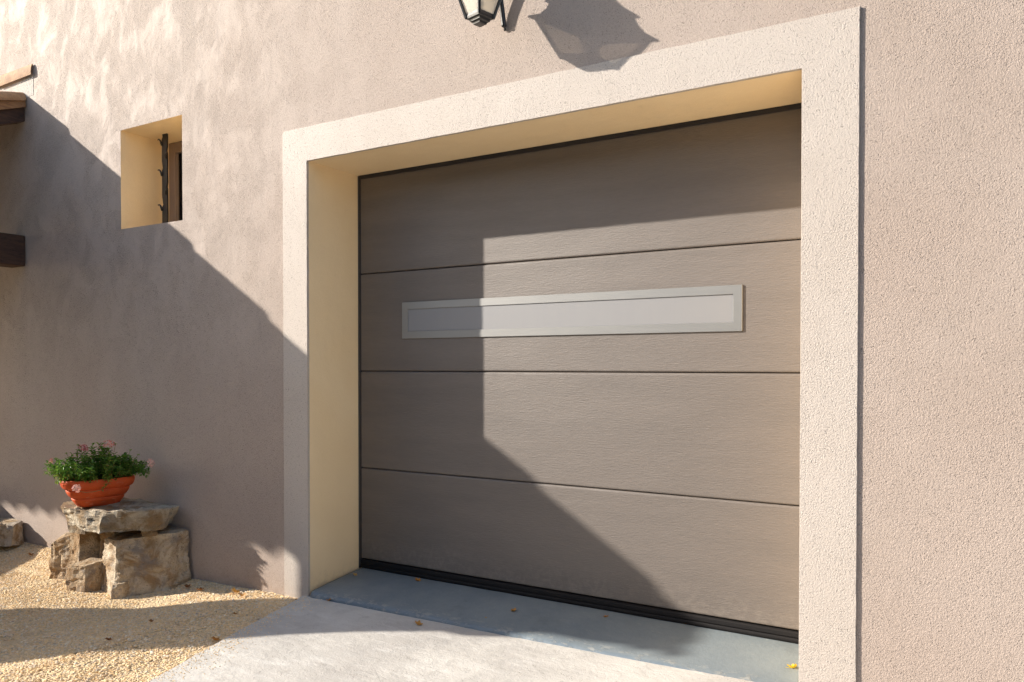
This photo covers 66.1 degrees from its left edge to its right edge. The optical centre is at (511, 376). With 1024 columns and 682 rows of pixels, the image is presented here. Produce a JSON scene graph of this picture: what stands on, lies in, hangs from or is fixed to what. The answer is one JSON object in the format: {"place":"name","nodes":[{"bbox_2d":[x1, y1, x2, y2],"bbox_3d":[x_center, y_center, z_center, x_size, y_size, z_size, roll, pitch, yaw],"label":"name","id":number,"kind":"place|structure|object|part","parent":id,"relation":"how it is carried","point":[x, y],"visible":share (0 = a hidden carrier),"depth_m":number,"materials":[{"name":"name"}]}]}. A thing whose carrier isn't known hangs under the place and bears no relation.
{"place":"outdoors","nodes":[
{"label":"outdoors","id":0,"kind":"place"},
{"bbox_2d":[0,542,325,681],"bbox_3d":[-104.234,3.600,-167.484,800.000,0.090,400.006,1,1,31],"label":"ground","id":1,"kind":"structure","parent":0,"point":[13,642],"depth_m":3.46,"materials":[{"name":"beige gravel"}]},
{"bbox_2d":[0,518,23,546],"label":"flat stone","id":2,"kind":"object","parent":1,"relation":"on","point":[11,531],"visible":1,"depth_m":5.01,"materials":[{"name":"stone"}]},
{"bbox_2d":[0,64,33,267],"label":"porch","id":3,"kind":"object","parent":1,"relation":"on","point":[16,88],"visible":1,"depth_m":5.00,"materials":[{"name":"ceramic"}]},
{"bbox_2d":[49,532,69,579],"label":"stone block","id":4,"kind":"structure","parent":1,"relation":"on","point":[59,561],"depth_m":4.45,"materials":[{"name":"stone"}]},
{"bbox_2d":[65,558,102,591],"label":"stone block","id":5,"kind":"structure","parent":1,"relation":"on","point":[86,575],"depth_m":4.22,"materials":[{"name":"stone"}]},
{"bbox_2d":[69,532,100,563],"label":"stone block","id":6,"kind":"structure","parent":5,"relation":"on","point":[84,547],"depth_m":4.37,"materials":[{"name":"stone"}]},
{"bbox_2d":[67,522,95,533],"bbox_3d":[-2.352,0.823,4.332,0.125,0.068,0.127,1,1,31],"label":"stone wedge","id":7,"kind":"object","parent":6,"relation":"on","point":[74,529],"visible":0.21,"depth_m":4.29,"materials":[{"name":"stone"}]},
{"bbox_2d":[99,532,106,557],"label":"stone block","id":8,"kind":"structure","parent":1,"relation":"on","point":[102,540],"depth_m":4.37,"materials":[{"name":"stone"}]},
{"bbox_2d":[108,581,129,598],"bbox_3d":[-2.074,1.123,4.146,0.158,0.134,0.118,1,1,31],"label":"foot stone","id":9,"kind":"object","parent":1,"relation":"on","point":[119,590],"visible":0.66,"depth_m":4.09,"materials":[{"name":"stone"}]},
{"bbox_2d":[101,525,190,596],"bbox_3d":[-1.990,1.004,4.218,0.470,0.385,0.284,1,1,31],"label":"boulder","id":10,"kind":"object","parent":1,"relation":"on","point":[138,561],"visible":0.84,"depth_m":4.15,"materials":[{"name":"stone"}]},
{"bbox_2d":[105,531,123,536],"bbox_3d":[-2.133,0.822,4.221,0.058,0.066,0.089,1,1,31],"label":"stone wedge","id":11,"kind":"object","parent":10,"relation":"on","point":[112,534],"visible":0.34,"depth_m":4.20,"materials":[{"name":"stone"}]},
{"bbox_2d":[60,497,178,533],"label":"stone slab","id":12,"kind":"structure","parent":10,"relation":"on","point":[124,514],"depth_m":4.09,"materials":[{"name":"stone"}]},
{"bbox_2d":[60,475,134,506],"bbox_3d":[-2.228,0.613,4.234,0.358,0.148,0.207,-1,1,-41],"label":"flower pot","id":13,"kind":"object","parent":12,"relation":"on","point":[114,491],"visible":0.88,"depth_m":4.16,"materials":[{"name":"ceramic"}]},
{"bbox_2d":[43,440,154,492],"bbox_3d":[-2.226,0.468,4.230,0.477,0.260,0.398,-1,1,-41],"label":"flowering plant","id":14,"kind":"object","parent":13,"relation":"in","point":[108,466],"visible":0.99,"depth_m":4.18,"materials":[{"name":"green plant"}]},
{"bbox_2d":[141,530,157,536],"bbox_3d":[-1.907,0.813,4.137,0.068,0.046,0.054,0,1,14],"label":"stone wedge","id":15,"kind":"object","parent":10,"relation":"on","point":[150,534],"visible":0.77,"depth_m":4.12,"materials":[{"name":"stone"}]},
{"bbox_2d":[0,0,1023,681],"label":"house","id":16,"kind":"structure","parent":1,"relation":"on","point":[202,354],"depth_m":3.40,"materials":[{"name":"beige paint"}]},
{"bbox_2d":[157,133,168,222],"bbox_3d":[-2.030,-1.134,4.584,0.083,0.565,0.026,1,1,31],"label":"window bar","id":17,"kind":"object","parent":16,"relation":"on","point":[164,208],"depth_m":4.58,"materials":[{"name":"black paint"}]},
{"bbox_2d":[169,141,182,221],"bbox_3d":[-1.775,-1.137,4.774,0.952,0.966,0.302,1,1,31],"label":"recessed window","id":18,"kind":"structure","parent":16,"relation":"attached to","point":[175,184],"depth_m":4.77,"materials":[{"name":"brown"}]},
{"bbox_2d":[458,0,506,30],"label":"wall lantern","id":19,"kind":"object","parent":16,"relation":"attached to","point":[479,16],"depth_m":3.02,"materials":[{"name":"black paint"}]},
{"bbox_2d":[358,103,801,643],"bbox_3d":[0.190,-0.037,3.500,2.277,2.072,0.054,1,1,31],"label":"garage door","id":20,"kind":"structure","parent":16,"relation":"attached to","point":[579,364],"depth_m":3.38,"materials":[{"name":"beige metal"}]},
{"bbox_3d":[0.175,-0.275,3.484,1.613,0.113,0.002,1,1,31],"label":"window pane","id":21,"kind":"part","parent":20,"relation":"part of","materials":[{"name":"glass"}]},
{"bbox_3d":[0.174,-0.275,3.484,1.681,0.181,0.009,1,1,31],"label":"window frame","id":22,"kind":"part","parent":20,"relation":"part of","materials":[{"name":"silver metal"}]},
{"bbox_2d":[150,596,752,681],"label":"driveway","id":23,"kind":"structure","parent":0,"point":[333,642],"depth_m":2.98,"materials":[{"name":"concrete"}]},
{"bbox_2d":[310,568,798,681],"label":"door sill","id":24,"kind":"structure","parent":23,"relation":"on","point":[695,648],"depth_m":3.22,"materials":[{"name":"grey concrete"}]}
]}

